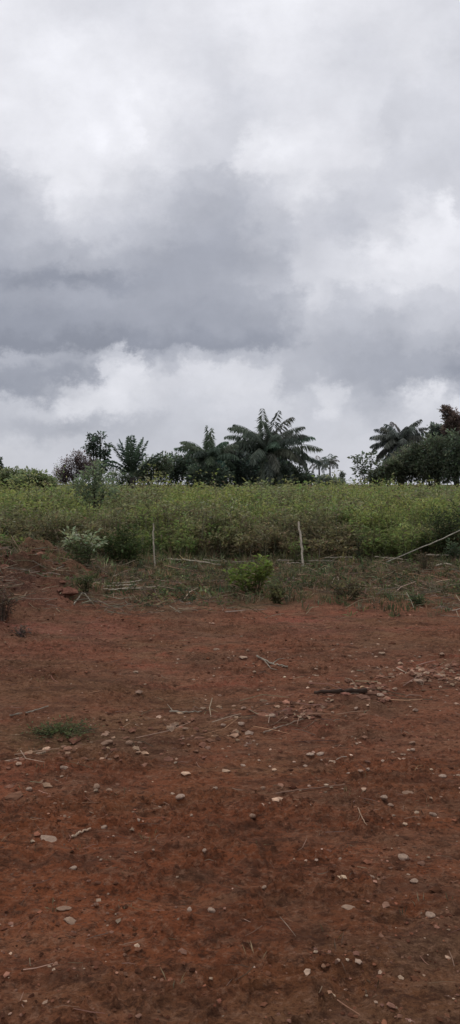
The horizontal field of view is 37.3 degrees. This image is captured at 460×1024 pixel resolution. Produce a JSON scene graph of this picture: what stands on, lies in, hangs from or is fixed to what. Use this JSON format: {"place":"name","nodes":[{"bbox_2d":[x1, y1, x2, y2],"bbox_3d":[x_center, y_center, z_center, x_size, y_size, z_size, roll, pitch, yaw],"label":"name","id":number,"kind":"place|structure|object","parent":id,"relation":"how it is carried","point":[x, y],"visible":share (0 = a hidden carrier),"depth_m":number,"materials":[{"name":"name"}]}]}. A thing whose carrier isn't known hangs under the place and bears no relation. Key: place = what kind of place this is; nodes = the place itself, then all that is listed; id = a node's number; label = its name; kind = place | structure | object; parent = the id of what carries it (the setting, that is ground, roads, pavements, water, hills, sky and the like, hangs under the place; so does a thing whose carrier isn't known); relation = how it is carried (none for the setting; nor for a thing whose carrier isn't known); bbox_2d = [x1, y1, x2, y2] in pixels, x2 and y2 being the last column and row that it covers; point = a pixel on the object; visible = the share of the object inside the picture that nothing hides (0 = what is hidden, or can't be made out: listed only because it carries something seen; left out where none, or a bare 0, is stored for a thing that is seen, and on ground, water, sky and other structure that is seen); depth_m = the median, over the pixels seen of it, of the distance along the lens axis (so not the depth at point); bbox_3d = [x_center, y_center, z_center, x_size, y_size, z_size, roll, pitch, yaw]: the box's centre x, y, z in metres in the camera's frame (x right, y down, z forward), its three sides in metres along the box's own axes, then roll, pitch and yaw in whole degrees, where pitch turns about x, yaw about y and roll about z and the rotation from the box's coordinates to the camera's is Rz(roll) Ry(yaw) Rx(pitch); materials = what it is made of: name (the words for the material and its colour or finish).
{"place":"outdoors","nodes":[
{"label":"outdoors","id":0,"kind":"place"},
{"bbox_2d":[0,485,459,1023],"bbox_3d":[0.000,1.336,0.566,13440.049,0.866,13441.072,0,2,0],"label":"ground","id":1,"kind":"structure","parent":0,"point":[296,898],"depth_m":3.53,"materials":[{"name":"red soil"}]},
{"bbox_2d":[0,456,9,471],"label":"broadleaf tree","id":2,"kind":"object","parent":1,"relation":"on","point":[1,465],"visible":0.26,"depth_m":51.91,"materials":[{"name":"green plant"}]},
{"bbox_2d":[0,579,18,620],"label":"dead weed","id":3,"kind":"object","parent":1,"relation":"on","point":[3,611],"visible":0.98,"depth_m":8.25,"materials":[{"name":"brown plant"}]},
{"bbox_2d":[0,465,28,490],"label":"bush","id":4,"kind":"object","parent":1,"relation":"on","point":[5,474],"visible":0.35,"depth_m":39.67,"materials":[{"name":"green plant"}]},
{"bbox_2d":[9,625,31,637],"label":"dead weed","id":5,"kind":"object","parent":1,"relation":"on","point":[20,632],"visible":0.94,"depth_m":7.57,"materials":[{"name":"brown plant"}]},
{"bbox_2d":[5,751,45,761],"bbox_3d":[-1.351,1.538,4.242,0.392,0.079,0.111,-2,3,-35],"label":"dry stick","id":6,"kind":"object","parent":1,"relation":"on","point":[43,752],"visible":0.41,"depth_m":4.30,"materials":[{"name":"beige wood"}]},
{"bbox_2d":[10,706,47,715],"bbox_3d":[-1.489,1.484,5.085,0.311,0.018,0.044,-2,3,-43],"label":"dry stick","id":7,"kind":"object","parent":1,"relation":"on","point":[31,711],"visible":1,"depth_m":5.09,"materials":[{"name":"grey wood"}]},
{"bbox_2d":[4,468,57,490],"bbox_3d":[-11.063,-1.152,37.931,2.995,2.668,2.009,-1,2,-19],"label":"bush","id":8,"kind":"object","parent":1,"relation":"on","point":[40,476],"visible":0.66,"depth_m":37.58,"materials":[{"name":"green plant"}]},
{"bbox_2d":[40,835,56,841],"bbox_3d":[-0.870,1.569,3.261,0.090,0.025,0.063,7,12,14],"label":"stone","id":9,"kind":"object","parent":1,"relation":"on","point":[49,838],"visible":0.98,"depth_m":3.26,"materials":[{"name":"beige stone"}]},
{"bbox_2d":[20,715,104,739],"bbox_3d":[-1.159,1.483,4.713,0.591,0.134,0.395,0,2,0],"label":"weed plant","id":10,"kind":"object","parent":1,"relation":"on","point":[70,731],"visible":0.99,"depth_m":4.69,"materials":[{"name":"green plant"}]},
{"bbox_2d":[57,906,71,910],"bbox_3d":[-0.665,1.585,2.726,0.063,0.008,0.039,5,-9,-17],"label":"stone","id":11,"kind":"object","parent":1,"relation":"on","point":[61,908],"visible":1,"depth_m":2.72,"materials":[{"name":"beige stone"}]},
{"bbox_2d":[63,916,75,924],"bbox_3d":[-0.624,1.598,2.663,0.048,0.018,0.036,2,3,43],"label":"stone","id":12,"kind":"object","parent":1,"relation":"on","point":[70,920],"visible":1,"depth_m":2.66,"materials":[{"name":"beige stone"}]},
{"bbox_2d":[52,448,99,488],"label":"bare bush","id":13,"kind":"object","parent":1,"relation":"on","point":[80,461],"visible":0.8,"depth_m":43.77,"materials":[{"name":"grey plant"}]},
{"bbox_2d":[71,827,90,837],"bbox_3d":[-0.726,1.563,3.325,0.017,0.022,0.115,2,3,41],"label":"dry stick","id":14,"kind":"object","parent":1,"relation":"on","point":[76,834],"visible":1,"depth_m":3.32,"materials":[{"name":"beige wood"}]},
{"bbox_2d":[73,592,92,604],"bbox_3d":[-2.009,1.212,9.502,0.267,0.130,0.389,0,2,0],"label":"dry stick","id":15,"kind":"object","parent":1,"relation":"on","point":[79,597],"visible":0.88,"depth_m":9.53,"materials":[{"name":"grey wood"}]},
{"bbox_2d":[71,568,95,593],"bbox_3d":[-2.108,0.997,9.879,0.386,0.395,0.354,0,2,0],"label":"shrub","id":16,"kind":"object","parent":1,"relation":"on","point":[85,583],"visible":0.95,"depth_m":9.83,"materials":[{"name":"green plant"}]},
{"bbox_2d":[60,526,108,566],"bbox_3d":[-2.503,0.580,11.733,0.832,0.740,0.639,0,2,0],"label":"shrub","id":17,"kind":"object","parent":1,"relation":"on","point":[83,548],"visible":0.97,"depth_m":11.66,"materials":[{"name":"green plant"}]},
{"bbox_2d":[66,458,123,513],"bbox_3d":[-4.350,-0.453,21.963,1.866,2.547,1.517,0,2,0],"label":"sapling","id":18,"kind":"object","parent":1,"relation":"on","point":[95,482],"visible":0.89,"depth_m":21.88,"materials":[{"name":"green plant"}]},
{"bbox_2d":[93,783,99,788],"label":"stone","id":19,"kind":"object","parent":1,"relation":"on","point":[96,785],"visible":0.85,"depth_m":3.83,"materials":[{"name":"beige stone"}]},
{"bbox_2d":[81,431,113,482],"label":"broadleaf tree","id":20,"kind":"object","parent":1,"relation":"on","point":[96,451],"visible":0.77,"depth_m":46.77,"materials":[{"name":"green plant"}]},
{"bbox_2d":[101,740,112,745],"bbox_3d":[-0.814,1.521,4.494,0.087,0.030,0.054,-13,-2,-20],"label":"stone","id":21,"kind":"object","parent":1,"relation":"on","point":[106,742],"visible":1,"depth_m":4.48,"materials":[{"name":"beige stone"}]},
{"bbox_2d":[99,517,152,565],"bbox_3d":[-2.072,0.590,13.458,0.951,1.014,1.070,-1,3,-29],"label":"shrub","id":22,"kind":"object","parent":1,"relation":"on","point":[122,554],"visible":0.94,"depth_m":13.41,"materials":[{"name":"green plant"}]},
{"bbox_2d":[99,435,165,491],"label":"young palm","id":23,"kind":"object","parent":1,"relation":"on","point":[133,457],"visible":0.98,"depth_m":43.78,"materials":[{"name":"green plant"}]},
{"bbox_2d":[106,451,173,490],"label":"bush","id":24,"kind":"object","parent":1,"relation":"on","point":[161,465],"visible":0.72,"depth_m":49.77,"materials":[{"name":"green plant"}]},
{"bbox_2d":[152,523,155,566],"bbox_3d":[-1.459,0.721,13.136,0.072,1.004,0.048,-1,2,-22],"label":"stake","id":25,"kind":"object","parent":1,"relation":"on","point":[153,546],"visible":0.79,"depth_m":13.12,"materials":[{"name":"grey wood"}]},
{"bbox_2d":[152,451,201,485],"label":"bush","id":26,"kind":"object","parent":1,"relation":"on","point":[181,463],"visible":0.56,"depth_m":55.37,"materials":[{"name":"green plant"}]},
{"bbox_2d":[175,794,184,799],"bbox_3d":[-0.269,1.537,3.683,0.046,0.028,0.058,-8,-10,39],"label":"stone","id":27,"kind":"object","parent":1,"relation":"on","point":[179,796],"visible":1,"depth_m":3.67,"materials":[{"name":"beige stone"}]},
{"bbox_2d":[167,704,201,712],"bbox_3d":[-0.374,1.503,5.178,0.307,0.026,0.125,1,3,25],"label":"dry stick","id":28,"kind":"object","parent":1,"relation":"on","point":[182,711],"visible":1,"depth_m":5.13,"materials":[{"name":"grey wood"}]},
{"bbox_2d":[174,425,240,488],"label":"oil palm","id":29,"kind":"object","parent":1,"relation":"on","point":[209,452],"visible":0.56,"depth_m":56.12,"materials":[{"name":"green plant"}]},
{"bbox_2d":[183,459,234,489],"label":"bush","id":30,"kind":"object","parent":1,"relation":"on","point":[218,480],"visible":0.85,"depth_m":54.49,"materials":[{"name":"green plant"}]},
{"bbox_2d":[207,907,214,912],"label":"stone","id":31,"kind":"object","parent":1,"relation":"on","point":[211,909],"visible":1,"depth_m":2.71,"materials":[{"name":"beige stone"}]},
{"bbox_2d":[0,464,459,561],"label":"weed field","id":32,"kind":"structure","parent":1,"relation":"on","point":[394,533],"depth_m":17.20,"materials":[{"name":"green plant"}]},
{"bbox_2d":[0,530,459,996],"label":"ground weeds","id":33,"kind":"object","parent":1,"relation":"on","point":[211,568],"visible":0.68,"depth_m":11.67,"materials":[{"name":"green plant"}]},
{"bbox_2d":[0,533,459,1021],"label":"dry straw","id":34,"kind":"object","parent":1,"relation":"on","point":[306,574],"visible":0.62,"depth_m":9.54,"materials":[{"name":"beige plant"}]},
{"bbox_2d":[103,584,135,586],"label":"dry stalk","id":35,"kind":"object","parent":34,"relation":"on","point":[119,585],"visible":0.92,"depth_m":10.49,"materials":[{"name":"grey plant"}]},
{"bbox_2d":[168,558,220,564],"bbox_3d":[-0.818,0.988,13.740,1.446,0.088,0.242,2,3,39],"label":"fallen cane","id":36,"kind":"object","parent":34,"relation":"on","point":[196,561],"visible":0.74,"depth_m":13.49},
{"bbox_2d":[203,559,250,562],"bbox_3d":[-0.026,0.987,13.771,1.045,0.060,0.156,0,2,0],"label":"fallen cane","id":37,"kind":"object","parent":34,"relation":"on","point":[224,561],"visible":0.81,"depth_m":13.76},
{"bbox_2d":[426,554,457,555],"bbox_3d":[4.790,0.941,14.947,1.193,0.085,0.299,0,2,-10],"label":"fallen cane","id":38,"kind":"object","parent":34,"relation":"on","point":[438,555],"visible":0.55,"depth_m":14.95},
{"bbox_2d":[220,447,260,487],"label":"bush","id":39,"kind":"object","parent":1,"relation":"on","point":[241,466],"visible":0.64,"depth_m":57.35,"materials":[{"name":"green plant"}]},
{"bbox_2d":[222,554,273,594],"bbox_3d":[0.274,0.946,10.294,0.814,0.657,0.616,-1,2,-21],"label":"bush","id":40,"kind":"object","parent":1,"relation":"on","point":[259,571],"visible":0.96,"depth_m":10.27,"materials":[{"name":"green plant"}]},
{"bbox_2d":[243,456,294,486],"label":"bush","id":41,"kind":"object","parent":1,"relation":"on","point":[281,469],"visible":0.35,"depth_m":57.65,"materials":[{"name":"green plant"}]},
{"bbox_2d":[256,655,287,669],"bbox_3d":[0.424,1.416,6.448,0.206,0.057,0.419,-1,2,-22],"label":"dry stick","id":42,"kind":"object","parent":1,"relation":"on","point":[263,659],"visible":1,"depth_m":6.45,"materials":[{"name":"grey wood"}]},
{"bbox_2d":[224,409,322,488],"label":"oil palm","id":43,"kind":"object","parent":1,"relation":"on","point":[273,447],"visible":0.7,"depth_m":58.53,"materials":[{"name":"green plant"}]},
{"bbox_2d":[264,579,288,603],"bbox_3d":[0.666,1.145,9.678,0.325,0.376,0.429,1,3,30],"label":"bush","id":44,"kind":"object","parent":1,"relation":"on","point":[273,590],"visible":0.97,"depth_m":9.65,"materials":[{"name":"green plant"}]},
{"bbox_2d":[263,719,302,732],"bbox_3d":[0.381,1.516,4.834,0.374,0.028,0.017,-2,3,-36],"label":"dry stick","id":45,"kind":"object","parent":1,"relation":"on","point":[281,726],"visible":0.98,"depth_m":4.81,"materials":[{"name":"grey wood"}]},
{"bbox_2d":[274,463,317,486],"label":"bush","id":46,"kind":"object","parent":1,"relation":"on","point":[303,476],"visible":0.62,"depth_m":57.43,"materials":[{"name":"green plant"}]},
{"bbox_2d":[298,522,303,564],"bbox_3d":[1.420,0.743,13.608,0.150,1.109,0.063,0,2,0],"label":"stake","id":47,"kind":"object","parent":1,"relation":"on","point":[302,560],"visible":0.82,"depth_m":13.59,"materials":[{"name":"grey wood"}]},
{"bbox_2d":[276,784,344,793],"bbox_3d":[0.449,1.544,3.812,0.401,0.030,0.035,0,2,-10],"label":"dry stick","id":48,"kind":"object","parent":1,"relation":"on","point":[307,789],"visible":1,"depth_m":3.82,"materials":[{"name":"brown wood"}]},
{"bbox_2d":[309,456,329,474],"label":"oil palm","id":49,"kind":"object","parent":1,"relation":"on","point":[317,466],"visible":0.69,"depth_m":124.65,"materials":[{"name":"green plant"}]},
{"bbox_2d":[314,473,345,486],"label":"bush","id":50,"kind":"object","parent":1,"relation":"on","point":[323,478],"visible":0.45,"depth_m":99.40,"materials":[{"name":"green plant"}]},
{"bbox_2d":[322,454,339,475],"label":"oil palm","id":51,"kind":"object","parent":1,"relation":"on","point":[331,461],"visible":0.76,"depth_m":127.66,"materials":[{"name":"green plant"}]},
{"bbox_2d":[314,688,367,693],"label":"dark branch","id":52,"kind":"object","parent":1,"relation":"on","point":[348,690],"visible":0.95,"depth_m":5.49,"materials":[{"name":"black wood"}]},
{"bbox_2d":[339,471,345,478],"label":"tree","id":53,"kind":"object","parent":1,"relation":"on","point":[342,475],"visible":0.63,"depth_m":109.64,"materials":[{"name":"green plant"}]},
{"bbox_2d":[341,904,354,909],"bbox_3d":[0.475,1.578,2.720,0.042,0.008,0.051,-2,3,-36],"label":"stone","id":54,"kind":"object","parent":1,"relation":"on","point":[347,907],"visible":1,"depth_m":2.72,"materials":[{"name":"beige stone"}]},
{"bbox_2d":[329,578,368,599],"bbox_3d":[1.747,1.150,10.030,0.584,0.342,0.504,0,2,0],"label":"weed plant","id":55,"kind":"object","parent":1,"relation":"on","point":[354,592],"visible":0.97,"depth_m":10.05,"materials":[{"name":"green plant"}]},
{"bbox_2d":[353,535,363,562],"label":"weed plant","id":56,"kind":"object","parent":1,"relation":"on","point":[360,549],"visible":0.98,"depth_m":14.07,"materials":[{"name":"green plant"}]},
{"bbox_2d":[347,450,386,487],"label":"sparse shrub","id":57,"kind":"object","parent":1,"relation":"on","point":[359,460],"visible":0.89,"depth_m":55.87,"materials":[{"name":"green plant"}]},
{"bbox_2d":[380,795,387,800],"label":"stone","id":58,"kind":"object","parent":1,"relation":"on","point":[384,797],"visible":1,"depth_m":3.63,"materials":[{"name":"beige stone"}]},
{"bbox_2d":[366,456,402,486],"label":"bush","id":59,"kind":"object","parent":1,"relation":"on","point":[390,469],"visible":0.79,"depth_m":56.54,"materials":[{"name":"green plant"}]},
{"bbox_2d":[369,419,428,488],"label":"oil palm","id":60,"kind":"object","parent":1,"relation":"on","point":[389,438],"visible":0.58,"depth_m":61.20,"materials":[{"name":"green plant"}]},
{"bbox_2d":[381,440,425,488],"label":"bush","id":61,"kind":"object","parent":1,"relation":"on","point":[404,476],"visible":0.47,"depth_m":57.42,"materials":[{"name":"green plant"}]},
{"bbox_2d":[398,854,408,859],"bbox_3d":[0.774,1.545,3.045,0.053,0.027,0.042,6,5,-25],"label":"stone","id":62,"kind":"object","parent":1,"relation":"on","point":[403,857],"visible":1,"depth_m":3.04,"materials":[{"name":"beige stone"}]},
{"bbox_2d":[410,878,417,882],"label":"stone","id":63,"kind":"object","parent":1,"relation":"on","point":[414,880],"visible":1,"depth_m":2.86,"materials":[{"name":"beige stone"}]},
{"bbox_2d":[414,679,423,683],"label":"stone","id":64,"kind":"object","parent":1,"relation":"on","point":[418,681],"visible":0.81,"depth_m":5.73,"materials":[{"name":"beige stone"}]},
{"bbox_2d":[407,593,431,605],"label":"weed plant","id":65,"kind":"object","parent":1,"relation":"on","point":[415,600],"visible":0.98,"depth_m":9.61,"materials":[{"name":"green plant"}]},
{"bbox_2d":[383,530,459,563],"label":"bent cane","id":66,"kind":"object","parent":1,"relation":"on","point":[424,546],"visible":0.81,"depth_m":13.95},
{"bbox_2d":[413,550,436,568],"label":"weed plant","id":67,"kind":"object","parent":1,"relation":"on","point":[425,562],"visible":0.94,"depth_m":12.91,"materials":[{"name":"green plant"}]},
{"bbox_2d":[425,911,435,917],"bbox_3d":[0.781,1.570,2.655,0.040,0.013,0.032,1,12,11],"label":"stone","id":68,"kind":"object","parent":1,"relation":"on","point":[428,914],"visible":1,"depth_m":2.65,"materials":[{"name":"beige stone"}]},
{"bbox_2d":[405,431,458,488],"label":"bush","id":69,"kind":"object","parent":1,"relation":"on","point":[424,454],"visible":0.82,"depth_m":56.25,"materials":[{"name":"green plant"}]},
{"bbox_2d":[408,499,459,558],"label":"shrub","id":70,"kind":"object","parent":1,"relation":"on","point":[448,530],"visible":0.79,"depth_m":15.15,"materials":[{"name":"green plant"}]},
{"bbox_2d":[426,421,448,484],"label":"broadleaf tree","id":71,"kind":"object","parent":1,"relation":"on","point":[433,427],"visible":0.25,"depth_m":63.31,"materials":[{"name":"green plant"}]},
{"bbox_2d":[435,428,459,486],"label":"bush","id":72,"kind":"object","parent":1,"relation":"on","point":[453,452],"visible":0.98,"depth_m":55.38,"materials":[{"name":"green plant"}]},
{"bbox_2d":[438,404,459,483],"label":"tall tree","id":73,"kind":"object","parent":1,"relation":"on","point":[451,418],"visible":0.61,"depth_m":59.42,"materials":[{"name":"green plant"}]},
{"bbox_2d":[444,538,459,563],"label":"shrub","id":74,"kind":"object","parent":1,"relation":"on","point":[452,551],"visible":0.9,"depth_m":14.19,"materials":[{"name":"green plant"}]},
{"bbox_2d":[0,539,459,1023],"bbox_3d":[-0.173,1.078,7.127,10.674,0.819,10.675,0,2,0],"label":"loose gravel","id":75,"kind":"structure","parent":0,"point":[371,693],"depth_m":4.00,"materials":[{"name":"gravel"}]},
{"bbox_2d":[0,0,459,484],"label":"sky","id":76,"kind":"structure","parent":0,"point":[215,214],"materials":[{"name":"grey"}]}
]}

